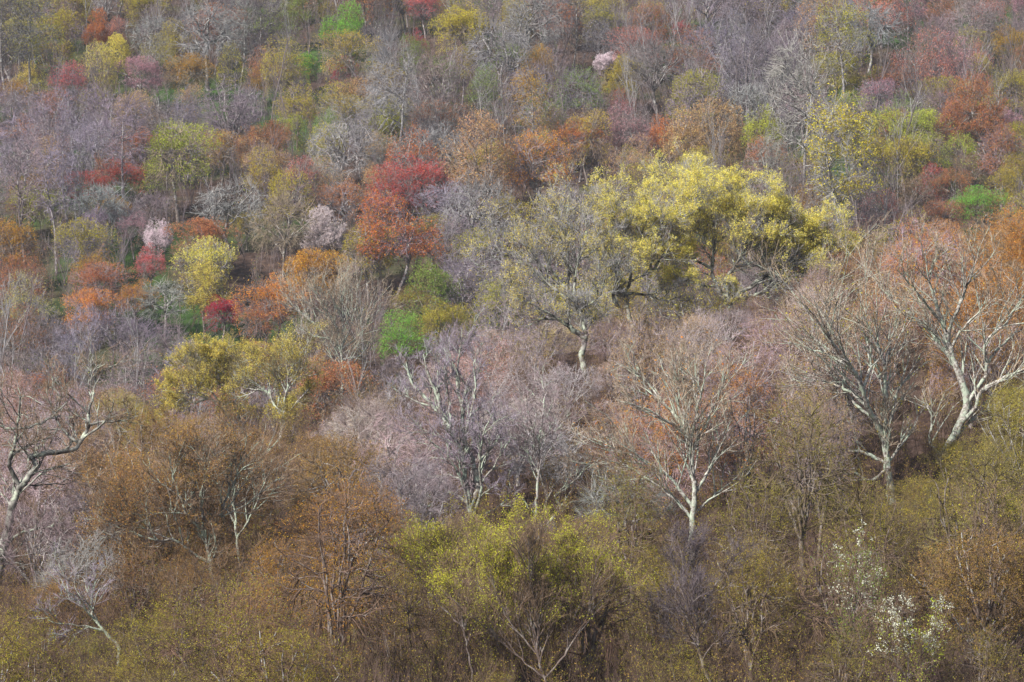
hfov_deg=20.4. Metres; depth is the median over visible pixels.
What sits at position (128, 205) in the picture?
bare tree
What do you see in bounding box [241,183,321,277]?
bare tree
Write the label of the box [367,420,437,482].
bare tree
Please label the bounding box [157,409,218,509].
leafing tree
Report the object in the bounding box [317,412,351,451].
bare tree
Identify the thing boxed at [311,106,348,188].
leafing tree
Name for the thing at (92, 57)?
leafing tree
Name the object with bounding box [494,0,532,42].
leafing tree
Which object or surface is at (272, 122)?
leafing tree
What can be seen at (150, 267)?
leafing tree
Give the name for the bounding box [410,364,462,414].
bare tree
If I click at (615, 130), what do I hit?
leafing tree
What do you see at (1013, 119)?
leafing tree
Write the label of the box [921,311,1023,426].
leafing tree
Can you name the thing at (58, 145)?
leafing tree
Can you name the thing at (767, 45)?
bare tree
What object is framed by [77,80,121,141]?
bare tree
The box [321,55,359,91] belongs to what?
leafing tree
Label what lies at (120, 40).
leafing tree
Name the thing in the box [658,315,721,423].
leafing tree
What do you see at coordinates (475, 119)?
bare tree
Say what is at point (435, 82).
bare tree
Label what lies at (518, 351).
leafing tree
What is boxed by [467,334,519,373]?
bare tree
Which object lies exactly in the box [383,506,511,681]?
shrub tree
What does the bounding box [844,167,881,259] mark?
bare tree
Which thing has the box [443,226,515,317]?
leafing tree
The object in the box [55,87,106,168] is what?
bare tree
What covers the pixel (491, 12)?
bare tree
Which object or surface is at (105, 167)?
leafing tree
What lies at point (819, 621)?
leafing tree
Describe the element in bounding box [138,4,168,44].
bare tree
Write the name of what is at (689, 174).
leafing tree
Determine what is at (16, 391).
shrub tree
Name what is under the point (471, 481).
bare tree
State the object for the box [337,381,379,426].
bare tree
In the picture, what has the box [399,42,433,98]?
leafing tree
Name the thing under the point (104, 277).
leafing tree
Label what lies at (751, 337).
bare tree
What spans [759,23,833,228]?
bare tree
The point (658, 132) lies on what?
leafing tree
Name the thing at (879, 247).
leafing tree
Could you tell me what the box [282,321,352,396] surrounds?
bare tree
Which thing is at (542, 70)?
undergrowth
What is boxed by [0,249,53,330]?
leafing tree
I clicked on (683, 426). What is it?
bare tree
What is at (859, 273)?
leafing tree
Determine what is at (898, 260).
leafing tree
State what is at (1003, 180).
leafing tree
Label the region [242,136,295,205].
leafing tree
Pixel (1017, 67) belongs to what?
bare tree
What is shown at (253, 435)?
leafing tree
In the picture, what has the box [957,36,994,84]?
leafing tree
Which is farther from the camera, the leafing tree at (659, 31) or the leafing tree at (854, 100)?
the leafing tree at (659, 31)
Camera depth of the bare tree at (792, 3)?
476.42 m
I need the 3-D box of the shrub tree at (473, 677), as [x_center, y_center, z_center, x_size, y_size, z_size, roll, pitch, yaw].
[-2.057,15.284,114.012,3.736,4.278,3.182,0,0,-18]
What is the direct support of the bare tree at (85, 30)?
on the ground
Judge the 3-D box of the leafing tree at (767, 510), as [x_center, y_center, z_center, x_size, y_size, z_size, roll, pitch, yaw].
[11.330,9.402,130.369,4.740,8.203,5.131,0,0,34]
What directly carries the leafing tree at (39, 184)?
on the ground
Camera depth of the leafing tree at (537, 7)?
482.23 m
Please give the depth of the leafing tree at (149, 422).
174.50 m
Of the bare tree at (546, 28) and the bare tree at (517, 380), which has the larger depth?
the bare tree at (546, 28)
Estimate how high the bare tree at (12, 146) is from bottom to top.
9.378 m
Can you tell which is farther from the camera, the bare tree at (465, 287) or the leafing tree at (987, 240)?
the bare tree at (465, 287)
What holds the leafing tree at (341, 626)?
on the ground
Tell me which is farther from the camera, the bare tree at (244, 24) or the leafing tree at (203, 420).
the bare tree at (244, 24)
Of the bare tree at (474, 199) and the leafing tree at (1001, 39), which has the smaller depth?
the bare tree at (474, 199)
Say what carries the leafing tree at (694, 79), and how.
on the ground
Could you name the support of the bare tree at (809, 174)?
on the ground
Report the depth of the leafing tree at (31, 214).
379.20 m
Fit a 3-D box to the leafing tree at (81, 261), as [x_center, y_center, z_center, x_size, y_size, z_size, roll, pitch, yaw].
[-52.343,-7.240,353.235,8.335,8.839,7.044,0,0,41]
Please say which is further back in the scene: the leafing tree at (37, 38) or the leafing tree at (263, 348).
the leafing tree at (37, 38)
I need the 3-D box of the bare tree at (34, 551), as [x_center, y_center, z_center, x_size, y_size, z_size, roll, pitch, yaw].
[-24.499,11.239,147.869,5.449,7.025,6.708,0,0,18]
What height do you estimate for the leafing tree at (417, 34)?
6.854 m
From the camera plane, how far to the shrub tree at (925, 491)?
143.61 m
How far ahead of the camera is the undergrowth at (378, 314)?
403.47 m
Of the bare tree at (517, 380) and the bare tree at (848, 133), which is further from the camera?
the bare tree at (848, 133)
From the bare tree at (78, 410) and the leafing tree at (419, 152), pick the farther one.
the leafing tree at (419, 152)
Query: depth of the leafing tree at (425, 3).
488.59 m
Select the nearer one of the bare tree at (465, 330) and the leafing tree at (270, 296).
the bare tree at (465, 330)
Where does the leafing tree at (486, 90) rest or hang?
on the ground
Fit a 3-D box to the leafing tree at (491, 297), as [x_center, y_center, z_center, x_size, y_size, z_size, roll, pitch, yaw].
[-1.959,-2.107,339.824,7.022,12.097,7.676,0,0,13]
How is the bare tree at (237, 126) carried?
on the ground
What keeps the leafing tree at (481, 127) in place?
on the ground
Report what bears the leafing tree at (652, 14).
on the ground
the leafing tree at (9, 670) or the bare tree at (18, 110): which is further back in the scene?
the bare tree at (18, 110)
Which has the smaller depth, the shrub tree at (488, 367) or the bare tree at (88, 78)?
the shrub tree at (488, 367)
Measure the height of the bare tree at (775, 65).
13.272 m
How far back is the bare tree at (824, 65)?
458.62 m
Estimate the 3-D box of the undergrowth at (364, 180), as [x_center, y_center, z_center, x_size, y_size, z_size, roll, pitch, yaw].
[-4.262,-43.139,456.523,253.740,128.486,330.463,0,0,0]
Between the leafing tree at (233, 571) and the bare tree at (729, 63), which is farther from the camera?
the bare tree at (729, 63)
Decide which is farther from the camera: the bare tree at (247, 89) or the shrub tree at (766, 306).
the bare tree at (247, 89)
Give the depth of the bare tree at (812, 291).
189.60 m
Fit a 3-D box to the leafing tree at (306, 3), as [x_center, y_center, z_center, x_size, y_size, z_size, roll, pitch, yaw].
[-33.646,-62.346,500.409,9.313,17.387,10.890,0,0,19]
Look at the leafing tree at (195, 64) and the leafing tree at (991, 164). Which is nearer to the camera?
the leafing tree at (991, 164)
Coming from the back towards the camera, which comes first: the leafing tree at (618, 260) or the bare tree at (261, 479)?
the leafing tree at (618, 260)
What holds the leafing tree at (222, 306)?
on the ground
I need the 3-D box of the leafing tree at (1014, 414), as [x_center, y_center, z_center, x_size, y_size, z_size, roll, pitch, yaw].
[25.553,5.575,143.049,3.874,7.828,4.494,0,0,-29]
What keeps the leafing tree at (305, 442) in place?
on the ground
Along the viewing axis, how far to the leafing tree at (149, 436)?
161.27 m
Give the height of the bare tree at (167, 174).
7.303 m
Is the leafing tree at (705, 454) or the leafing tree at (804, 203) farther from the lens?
the leafing tree at (804, 203)
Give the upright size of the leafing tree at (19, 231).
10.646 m
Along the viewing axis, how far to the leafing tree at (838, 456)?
140.77 m
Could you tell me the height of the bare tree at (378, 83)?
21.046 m
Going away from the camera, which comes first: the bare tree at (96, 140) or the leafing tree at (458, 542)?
the leafing tree at (458, 542)
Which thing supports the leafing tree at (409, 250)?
on the ground
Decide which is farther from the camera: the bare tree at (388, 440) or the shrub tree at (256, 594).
the bare tree at (388, 440)
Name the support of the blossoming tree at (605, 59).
on the ground
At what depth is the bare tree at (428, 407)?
176.47 m
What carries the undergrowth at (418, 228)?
on the ground
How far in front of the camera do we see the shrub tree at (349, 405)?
196.73 m
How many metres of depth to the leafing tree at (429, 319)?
336.12 m
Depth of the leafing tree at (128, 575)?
134.65 m
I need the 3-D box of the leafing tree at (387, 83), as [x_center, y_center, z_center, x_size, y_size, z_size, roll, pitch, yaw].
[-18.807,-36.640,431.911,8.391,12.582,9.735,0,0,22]
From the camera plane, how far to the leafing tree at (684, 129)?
402.78 m
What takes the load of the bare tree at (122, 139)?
on the ground
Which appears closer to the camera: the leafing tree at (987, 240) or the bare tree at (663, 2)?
the leafing tree at (987, 240)
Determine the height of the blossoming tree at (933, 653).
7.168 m
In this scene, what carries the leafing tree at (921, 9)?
on the ground
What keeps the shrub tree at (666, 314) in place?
on the ground
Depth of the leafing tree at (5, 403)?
199.75 m
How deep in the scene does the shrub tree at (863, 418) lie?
159.40 m
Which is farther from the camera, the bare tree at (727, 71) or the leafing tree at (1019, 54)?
the leafing tree at (1019, 54)
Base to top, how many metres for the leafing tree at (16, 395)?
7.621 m
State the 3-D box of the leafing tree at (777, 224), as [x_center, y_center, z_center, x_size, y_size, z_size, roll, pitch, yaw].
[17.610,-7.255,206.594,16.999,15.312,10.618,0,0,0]
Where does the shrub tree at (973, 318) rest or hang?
on the ground
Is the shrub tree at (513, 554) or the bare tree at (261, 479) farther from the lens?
the bare tree at (261, 479)
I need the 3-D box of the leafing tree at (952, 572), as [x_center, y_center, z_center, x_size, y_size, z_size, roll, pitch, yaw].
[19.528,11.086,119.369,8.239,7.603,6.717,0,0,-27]
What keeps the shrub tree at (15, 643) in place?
on the ground
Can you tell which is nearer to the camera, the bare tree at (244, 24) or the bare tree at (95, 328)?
the bare tree at (95, 328)
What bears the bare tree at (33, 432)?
on the ground
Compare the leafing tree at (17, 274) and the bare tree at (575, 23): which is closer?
the leafing tree at (17, 274)
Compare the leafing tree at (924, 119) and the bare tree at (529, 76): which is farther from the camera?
the bare tree at (529, 76)
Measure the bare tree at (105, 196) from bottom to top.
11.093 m
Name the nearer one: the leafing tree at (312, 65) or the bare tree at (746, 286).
the bare tree at (746, 286)
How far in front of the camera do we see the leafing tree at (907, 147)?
392.68 m
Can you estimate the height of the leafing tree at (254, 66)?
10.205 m
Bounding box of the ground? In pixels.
[0,0,1023,681]
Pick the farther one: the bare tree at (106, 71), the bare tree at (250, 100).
the bare tree at (106, 71)
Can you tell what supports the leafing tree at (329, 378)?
on the ground
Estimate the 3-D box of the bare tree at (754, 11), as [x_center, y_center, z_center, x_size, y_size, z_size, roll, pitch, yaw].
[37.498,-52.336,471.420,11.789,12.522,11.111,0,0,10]
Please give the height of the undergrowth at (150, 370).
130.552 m
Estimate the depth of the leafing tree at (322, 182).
391.26 m
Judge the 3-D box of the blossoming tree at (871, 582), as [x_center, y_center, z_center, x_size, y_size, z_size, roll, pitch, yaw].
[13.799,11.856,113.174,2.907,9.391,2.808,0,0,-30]
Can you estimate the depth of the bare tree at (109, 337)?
332.46 m
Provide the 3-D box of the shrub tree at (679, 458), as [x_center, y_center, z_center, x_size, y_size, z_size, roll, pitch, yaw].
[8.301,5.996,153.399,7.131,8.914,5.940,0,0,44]
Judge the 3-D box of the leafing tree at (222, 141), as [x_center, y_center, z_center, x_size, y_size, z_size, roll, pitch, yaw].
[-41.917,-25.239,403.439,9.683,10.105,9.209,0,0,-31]
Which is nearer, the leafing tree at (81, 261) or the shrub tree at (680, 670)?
the shrub tree at (680, 670)
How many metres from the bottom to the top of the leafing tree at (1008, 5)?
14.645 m
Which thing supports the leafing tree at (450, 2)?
on the ground
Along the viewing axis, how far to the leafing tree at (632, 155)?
408.01 m
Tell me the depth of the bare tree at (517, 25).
458.44 m
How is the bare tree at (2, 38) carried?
on the ground
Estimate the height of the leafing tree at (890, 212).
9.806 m
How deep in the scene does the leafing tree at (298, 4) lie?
487.97 m
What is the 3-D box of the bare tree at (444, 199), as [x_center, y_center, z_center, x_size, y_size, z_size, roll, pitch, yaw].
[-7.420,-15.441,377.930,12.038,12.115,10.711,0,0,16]
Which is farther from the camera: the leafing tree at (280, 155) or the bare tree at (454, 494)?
the leafing tree at (280, 155)
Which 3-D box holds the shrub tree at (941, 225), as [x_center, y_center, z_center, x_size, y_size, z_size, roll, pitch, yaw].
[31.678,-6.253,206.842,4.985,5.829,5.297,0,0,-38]
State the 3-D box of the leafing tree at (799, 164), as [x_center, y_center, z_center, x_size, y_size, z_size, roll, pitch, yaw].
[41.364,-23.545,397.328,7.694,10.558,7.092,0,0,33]
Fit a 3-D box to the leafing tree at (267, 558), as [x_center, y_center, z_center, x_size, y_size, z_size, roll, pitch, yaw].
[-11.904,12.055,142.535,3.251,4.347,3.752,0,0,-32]
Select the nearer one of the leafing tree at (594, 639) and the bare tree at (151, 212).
the leafing tree at (594, 639)
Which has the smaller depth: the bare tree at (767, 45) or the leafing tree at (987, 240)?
the leafing tree at (987, 240)
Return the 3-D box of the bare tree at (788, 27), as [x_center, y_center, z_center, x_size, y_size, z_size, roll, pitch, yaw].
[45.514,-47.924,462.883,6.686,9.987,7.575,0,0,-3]
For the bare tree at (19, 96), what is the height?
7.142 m
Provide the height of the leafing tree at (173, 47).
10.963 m
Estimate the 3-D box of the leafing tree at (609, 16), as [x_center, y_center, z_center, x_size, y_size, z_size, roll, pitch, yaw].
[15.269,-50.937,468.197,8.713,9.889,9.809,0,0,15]
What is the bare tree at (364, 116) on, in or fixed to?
on the ground
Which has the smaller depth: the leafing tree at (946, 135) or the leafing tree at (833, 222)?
the leafing tree at (833, 222)
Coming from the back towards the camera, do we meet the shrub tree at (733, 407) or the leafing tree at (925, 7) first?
the leafing tree at (925, 7)
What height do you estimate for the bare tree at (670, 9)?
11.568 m
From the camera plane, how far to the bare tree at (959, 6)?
486.89 m
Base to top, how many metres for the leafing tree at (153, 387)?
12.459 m
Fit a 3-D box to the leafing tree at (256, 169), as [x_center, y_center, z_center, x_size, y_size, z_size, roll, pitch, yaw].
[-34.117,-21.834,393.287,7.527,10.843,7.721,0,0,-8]
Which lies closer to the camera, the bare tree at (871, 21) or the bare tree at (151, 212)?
the bare tree at (151, 212)
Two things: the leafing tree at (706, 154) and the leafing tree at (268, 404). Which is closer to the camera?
the leafing tree at (268, 404)
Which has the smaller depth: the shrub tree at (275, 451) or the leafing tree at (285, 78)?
the shrub tree at (275, 451)
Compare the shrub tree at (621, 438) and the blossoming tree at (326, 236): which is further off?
the blossoming tree at (326, 236)
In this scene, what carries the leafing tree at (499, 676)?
on the ground
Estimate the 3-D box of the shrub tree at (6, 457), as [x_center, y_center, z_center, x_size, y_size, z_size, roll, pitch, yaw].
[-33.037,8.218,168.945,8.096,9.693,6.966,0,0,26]
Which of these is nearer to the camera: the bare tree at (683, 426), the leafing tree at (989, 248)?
the bare tree at (683, 426)
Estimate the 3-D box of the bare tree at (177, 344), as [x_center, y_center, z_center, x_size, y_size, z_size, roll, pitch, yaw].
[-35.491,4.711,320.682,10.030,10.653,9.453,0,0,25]
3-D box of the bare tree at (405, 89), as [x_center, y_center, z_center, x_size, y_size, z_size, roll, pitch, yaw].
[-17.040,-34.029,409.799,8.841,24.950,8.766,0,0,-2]
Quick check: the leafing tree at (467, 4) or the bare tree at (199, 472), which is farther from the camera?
the leafing tree at (467, 4)
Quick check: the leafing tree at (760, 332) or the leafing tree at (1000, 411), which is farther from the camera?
the leafing tree at (760, 332)
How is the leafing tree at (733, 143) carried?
on the ground
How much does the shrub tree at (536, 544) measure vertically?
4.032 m
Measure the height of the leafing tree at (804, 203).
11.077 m
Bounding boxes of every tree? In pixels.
[0,0,37,51]
[0,0,44,115]
[0,73,9,141]
[0,79,39,109]
[0,85,52,143]
[0,91,34,119]
[0,104,41,249]
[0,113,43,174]
[0,124,55,266]
[0,130,28,188]
[0,139,32,180]
[0,172,12,216]
[0,216,40,275]
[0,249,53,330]
[0,269,62,354]
[0,302,50,378]
[0,326,161,587]
[0,346,39,397]
[0,362,44,437]
[0,370,60,469]
[0,387,15,439]
[0,406,35,491]
[0,407,83,502]
[0,424,25,510]
[0,434,85,560]
[0,495,85,617]
[0,503,19,546]
[0,604,87,681]
[0,608,38,681]
[1,0,44,15]
[1,172,59,239]
[2,14,42,89]
[2,17,45,80]
[3,182,65,245]
[4,0,63,110]
[7,616,74,681]
[12,549,115,665]
[13,381,95,457]
[14,60,42,84]
[15,114,68,207]
[18,310,78,362]
[20,84,79,147]
[20,381,111,481]
[21,71,64,107]
[22,478,128,570]
[25,323,89,401]
[25,360,68,410]
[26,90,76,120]
[28,0,88,70]
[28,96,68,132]
[28,540,120,673]
[29,132,71,229]
[32,130,83,273]
[32,524,138,630]
[34,5,79,80]
[35,0,98,52]
[39,132,74,170]
[39,390,116,445]
[39,407,141,528]
[42,106,96,240]
[43,301,103,388]
[45,60,93,131]
[50,0,80,34]
[51,217,122,277]
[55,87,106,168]
[55,169,115,213]
[55,394,116,448]
[58,286,126,349]
[61,67,102,123]
[62,175,130,242]
[62,441,210,611]
[67,113,137,167]
[67,259,142,331]
[68,114,123,201]
[68,247,124,308]
[69,616,119,681]
[71,389,309,605]
[73,78,113,120]
[74,205,111,257]
[75,40,119,98]
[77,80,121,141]
[78,620,172,681]
[79,303,144,378]
[79,375,139,450]
[81,6,112,61]
[82,58,119,91]
[82,386,152,466]
[82,538,165,661]
[88,356,155,419]
[90,195,132,241]
[92,0,121,33]
[93,138,139,193]
[95,77,153,200]
[97,157,148,197]
[98,179,147,250]
[100,32,131,88]
[103,335,163,415]
[104,15,129,54]
[104,88,161,164]
[106,412,167,445]
[107,398,198,540]
[107,558,232,681]
[111,54,166,95]
[113,88,153,135]
[113,278,162,334]
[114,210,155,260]
[115,0,123,26]
[116,127,157,179]
[116,316,175,384]
[118,404,176,490]
[119,0,174,46]
[120,23,147,65]
[121,666,209,681]
[124,12,176,66]
[125,0,174,20]
[128,406,240,580]
[129,571,324,681]
[130,275,195,341]
[132,83,187,160]
[132,189,179,238]
[132,242,166,289]
[133,115,223,221]
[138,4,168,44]
[139,32,179,88]
[139,361,223,433]
[142,218,174,266]
[143,144,189,189]
[147,329,266,445]
[147,409,210,457]
[150,336,220,399]
[150,541,224,632]
[151,310,196,358]
[151,542,226,674]
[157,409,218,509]
[158,17,201,78]
[159,93,213,179]
[162,52,218,99]
[162,215,244,281]
[163,238,227,304]
[166,538,244,593]
[169,0,247,90]
[170,234,239,296]
[171,82,204,126]
[171,255,236,338]
[180,413,304,579]
[182,1,250,74]
[183,429,299,577]
[185,128,252,194]
[185,219,228,245]
[186,171,271,256]
[189,538,262,644]
[190,0,202,31]
[192,71,263,177]
[192,380,239,428]
[195,117,219,186]
[196,621,368,681]
[198,416,229,448]
[200,529,335,681]
[201,295,243,341]
[202,102,274,169]
[206,318,329,446]
[211,0,242,49]
[213,426,284,541]
[214,0,260,97]
[214,0,261,37]
[215,365,277,436]
[216,41,247,112]
[225,122,292,193]
[227,272,313,339]
[228,338,304,427]
[229,84,265,132]
[230,212,265,249]
[230,299,293,342]
[236,28,279,67]
[236,74,258,113]
[236,428,284,446]
[239,145,289,218]
[239,539,299,613]
[240,0,285,85]
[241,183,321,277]
[242,45,283,101]
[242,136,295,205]
[244,66,270,108]
[245,528,378,681]
[248,10,301,69]
[250,436,297,478]
[252,461,417,681]
[254,165,318,251]
[257,34,310,113]
[260,119,290,159]
[260,382,313,441]
[261,0,292,31]
[261,1,304,52]
[263,481,436,640]
[269,66,301,90]
[270,245,403,404]
[272,80,318,147]
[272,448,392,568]
[273,112,306,150]
[276,430,410,584]
[279,246,351,320]
[280,0,332,51]
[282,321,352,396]
[282,432,308,441]
[283,152,320,224]
[285,429,344,490]
[286,354,386,433]
[289,74,310,125]
[292,51,318,85]
[299,111,385,215]
[300,205,347,256]
[302,28,384,85]
[303,120,349,193]
[304,0,340,23]
[304,334,371,423]
[307,154,350,207]
[309,178,374,249]
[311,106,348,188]
[312,1,343,48]
[314,75,362,144]
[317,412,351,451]
[318,0,365,56]
[318,93,372,155]
[319,396,404,464]
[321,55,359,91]
[325,422,475,604]
[330,75,390,141]
[332,223,406,303]
[334,389,412,466]
[334,390,376,430]
[334,494,455,681]
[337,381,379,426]
[344,0,396,45]
[348,108,382,168]
[350,39,406,167]
[350,409,451,503]
[351,214,388,287]
[352,0,405,64]
[354,188,451,306]
[357,93,419,160]
[359,130,398,180]
[360,162,394,217]
[360,355,419,408]
[361,160,421,237]
[363,21,423,179]
[363,61,416,137]
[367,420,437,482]
[368,104,406,161]
[370,299,540,544]
[372,307,440,380]
[375,455,476,557]
[377,370,428,416]
[380,152,456,224]
[382,0,408,26]
[382,0,424,35]
[383,121,442,218]
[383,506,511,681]
[390,284,440,341]
[395,491,504,662]
[396,311,430,347]
[397,32,431,85]
[398,123,474,205]
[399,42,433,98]
[401,212,459,269]
[401,257,467,355]
[403,0,452,39]
[403,27,426,51]
[406,179,490,253]
[408,95,466,153]
[409,48,461,142]
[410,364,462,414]
[412,296,478,354]
[412,520,498,574]
[413,111,438,149]
[417,358,479,451]
[423,382,522,497]
[423,489,654,681]
[425,54,465,122]
[426,4,489,66]
[429,247,507,343]
[430,210,478,275]
[432,316,486,371]
[435,106,513,220]
[437,0,468,37]
[437,165,521,281]
[442,330,524,430]
[442,349,478,404]
[443,0,499,56]
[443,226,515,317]
[447,43,479,102]
[447,138,517,208]
[454,508,563,681]
[454,672,498,681]
[455,107,495,163]
[457,160,643,379]
[461,12,535,115]
[463,66,502,161]
[465,192,535,260]
[467,273,522,364]
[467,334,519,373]
[468,0,510,44]
[468,57,499,124]
[468,388,579,486]
[469,279,574,355]
[472,325,514,371]
[476,350,567,459]
[477,670,520,681]
[481,334,566,371]
[481,357,586,531]
[483,0,518,29]
[485,252,560,337]
[487,504,590,642]
[490,124,581,222]
[491,43,537,94]
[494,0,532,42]
[496,0,566,78]
[499,58,551,160]
[500,322,579,385]
[500,408,594,514]
[506,8,534,71]
[508,60,553,117]
[510,0,558,39]
[514,43,555,107]
[514,81,570,148]
[515,515,550,577]
[516,518,560,543]
[517,273,602,343]
[517,321,570,371]
[518,198,581,268]
[521,123,557,208]
[523,106,571,161]
[529,504,638,681]
[531,231,561,304]
[535,183,593,232]
[536,359,605,418]
[538,12,560,59]
[539,2,585,54]
[540,43,571,89]
[545,421,612,527]
[547,0,592,81]
[547,117,611,181]
[547,512,641,613]
[548,318,591,352]
[552,237,598,319]
[553,65,615,114]
[557,322,608,351]
[558,0,606,44]
[559,105,613,184]
[560,329,763,559]
[562,513,615,561]
[566,320,613,351]
[567,152,731,344]
[568,0,628,47]
[569,458,678,545]
[574,213,636,257]
[575,320,633,378]
[576,395,671,481]
[578,2,627,51]
[578,170,657,225]
[579,20,618,72]
[583,456,680,623]
[584,513,720,672]
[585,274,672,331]
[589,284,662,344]
[589,297,704,446]
[590,359,629,402]
[592,52,615,77]
[595,230,632,283]
[596,315,650,358]
[598,51,645,118]
[601,26,663,69]
[605,100,656,173]
[605,132,656,197]
[608,89,636,126]
[612,373,734,513]
[615,142,648,176]
[618,31,709,126]
[619,0,674,61]
[620,104,653,161]
[621,234,711,319]
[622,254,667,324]
[623,156,668,210]
[624,0,672,65]
[627,537,684,585]
[634,0,681,19]
[637,136,869,336]
[638,511,759,681]
[639,303,684,344]
[639,618,728,681]
[644,0,683,23]
[645,114,676,168]
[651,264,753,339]
[657,25,722,88]
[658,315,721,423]
[659,103,724,175]
[660,159,716,200]
[664,64,725,156]
[665,139,692,158]
[666,266,720,319]
[669,58,712,127]
[669,145,729,183]
[671,19,689,38]
[673,306,741,385]
[674,308,719,341]
[676,313,722,355]
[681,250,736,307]
[682,12,757,92]
[684,0,746,40]
[687,96,750,172]
[690,373,764,469]
[690,524,806,680]
[695,404,782,502]
[699,185,765,254]
[699,332,795,422]
[699,457,811,606]
[702,307,758,347]
[703,363,800,537]
[703,527,817,654]
[704,219,768,306]
[704,538,748,569]
[706,0,770,56]
[706,212,755,275]
[712,6,754,53]
[713,35,749,103]
[713,81,779,155]
[714,22,777,131]
[716,19,756,69]
[723,209,944,503]
[723,268,765,322]
[730,0,805,47]
[733,283,795,334]
[734,294,779,329]
[734,305,850,396]
[736,381,866,589]
[737,253,790,311]
[738,39,803,111]
[741,104,785,172]
[742,26,795,119]
[742,310,810,374]
[743,133,790,192]
[750,128,795,192]
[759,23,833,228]
[762,97,802,163]
[764,29,803,70]
[765,0,815,37]
[765,69,804,129]
[765,171,810,207]
[767,231,798,300]
[768,3,829,67]
[770,282,901,479]
[770,372,863,518]
[772,345,887,470]
[775,386,861,565]
[776,18,809,74]
[776,66,840,157]
[780,137,824,198]
[784,180,834,217]
[784,511,912,677]
[786,281,852,344]
[789,258,823,309]
[791,162,826,204]
[792,0,847,102]
[793,245,868,284]
[794,258,834,322]
[798,314,899,421]
[799,151,854,262]
[801,78,887,247]
[801,620,891,681]
[803,49,864,115]
[809,48,843,85]
[810,519,896,676]
[811,210,859,244]
[811,467,932,646]
[813,172,883,227]
[814,0,876,117]
[814,5,862,53]
[815,0,849,10]
[818,480,938,634]
[820,249,873,302]
[823,219,876,296]
[824,107,872,172]
[827,91,875,153]
[833,0,908,84]
[833,209,1023,463]
[833,250,878,297]
[833,469,928,585]
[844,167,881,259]
[846,290,942,375]
[847,64,895,105]
[853,0,916,65]
[854,78,910,136]
[855,267,953,354]
[856,0,901,50]
[856,133,892,193]
[857,104,913,185]
[857,185,909,229]
[859,590,954,681]
[861,61,929,112]
[863,240,894,267]
[865,205,937,269]
[872,89,931,131]
[874,135,944,205]
[874,214,982,315]
[874,236,936,287]
[875,47,896,100]
[878,107,920,173]
[885,478,971,513]
[887,0,922,60]
[889,25,960,128]
[890,107,956,180]
[890,172,934,225]
[893,471,948,536]
[895,517,1023,679]
[896,130,945,195]
[903,227,964,264]
[905,28,952,95]
[906,0,953,39]
[909,73,970,116]
[910,8,962,51]
[913,198,970,236]
[914,423,1023,663]
[915,25,950,86]
[915,162,950,219]
[916,432,982,476]
[917,0,940,26]
[921,85,966,148]
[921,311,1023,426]
[922,0,959,43]
[924,215,985,282]
[924,253,1023,395]
[926,167,975,219]
[926,280,1004,370]
[928,30,986,113]
[928,443,1023,612]
[932,95,982,171]
[933,69,1012,174]
[936,425,1023,563]
[938,130,982,189]
[939,466,1023,680]
[939,613,1023,681]
[941,0,1011,48]
[946,184,1009,247]
[949,71,993,123]
[951,0,1000,40]
[951,149,1004,190]
[952,203,1023,321]
[954,24,991,64]
[956,52,1005,95]
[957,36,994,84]
[966,118,1023,207]
[969,376,1023,480]
[970,88,1023,149]
[971,0,1010,60]
[972,220,1023,271]
[975,106,1023,164]
[977,225,1009,273]
[980,376,1023,520]
[981,164,1023,212]
[987,211,1023,291]
[988,68,1023,117]
[990,23,1023,73]
[995,133,1023,181]
[999,13,1023,69]
[999,149,1023,215]
[1000,187,1023,226]
[1001,0,1015,23]
[1001,120,1023,155]
[1005,47,1023,95]
[1008,0,1023,30]
[1011,45,1023,72]
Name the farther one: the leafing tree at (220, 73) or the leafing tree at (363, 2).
the leafing tree at (363, 2)
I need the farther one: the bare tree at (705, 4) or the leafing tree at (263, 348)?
the bare tree at (705, 4)
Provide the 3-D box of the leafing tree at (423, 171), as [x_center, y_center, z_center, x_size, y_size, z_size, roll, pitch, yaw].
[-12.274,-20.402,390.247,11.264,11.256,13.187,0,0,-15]
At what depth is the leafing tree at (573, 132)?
409.79 m
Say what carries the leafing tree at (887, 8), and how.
on the ground
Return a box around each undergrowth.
[0,0,1022,411]
[0,0,1022,442]
[0,0,1023,429]
[0,0,1023,433]
[0,0,1023,434]
[0,0,1023,437]
[0,0,1023,438]
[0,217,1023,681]
[0,220,1023,681]
[1,0,1005,423]
[4,0,1019,429]
[7,0,1023,425]
[15,2,1023,437]
[16,0,1023,403]
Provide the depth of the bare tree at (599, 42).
459.55 m
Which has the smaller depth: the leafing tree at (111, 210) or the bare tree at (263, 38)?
the leafing tree at (111, 210)
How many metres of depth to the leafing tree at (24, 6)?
498.33 m
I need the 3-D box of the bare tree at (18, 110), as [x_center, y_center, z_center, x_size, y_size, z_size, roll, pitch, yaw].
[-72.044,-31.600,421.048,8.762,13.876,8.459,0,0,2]
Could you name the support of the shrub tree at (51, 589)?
on the ground
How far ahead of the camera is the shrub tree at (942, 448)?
154.07 m
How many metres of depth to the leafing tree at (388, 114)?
420.73 m
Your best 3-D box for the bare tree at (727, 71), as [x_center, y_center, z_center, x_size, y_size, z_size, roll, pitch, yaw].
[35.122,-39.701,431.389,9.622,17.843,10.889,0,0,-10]
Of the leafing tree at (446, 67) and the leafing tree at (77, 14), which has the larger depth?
the leafing tree at (77, 14)
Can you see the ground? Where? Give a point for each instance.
(240, 272)
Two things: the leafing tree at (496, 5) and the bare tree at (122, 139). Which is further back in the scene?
the leafing tree at (496, 5)

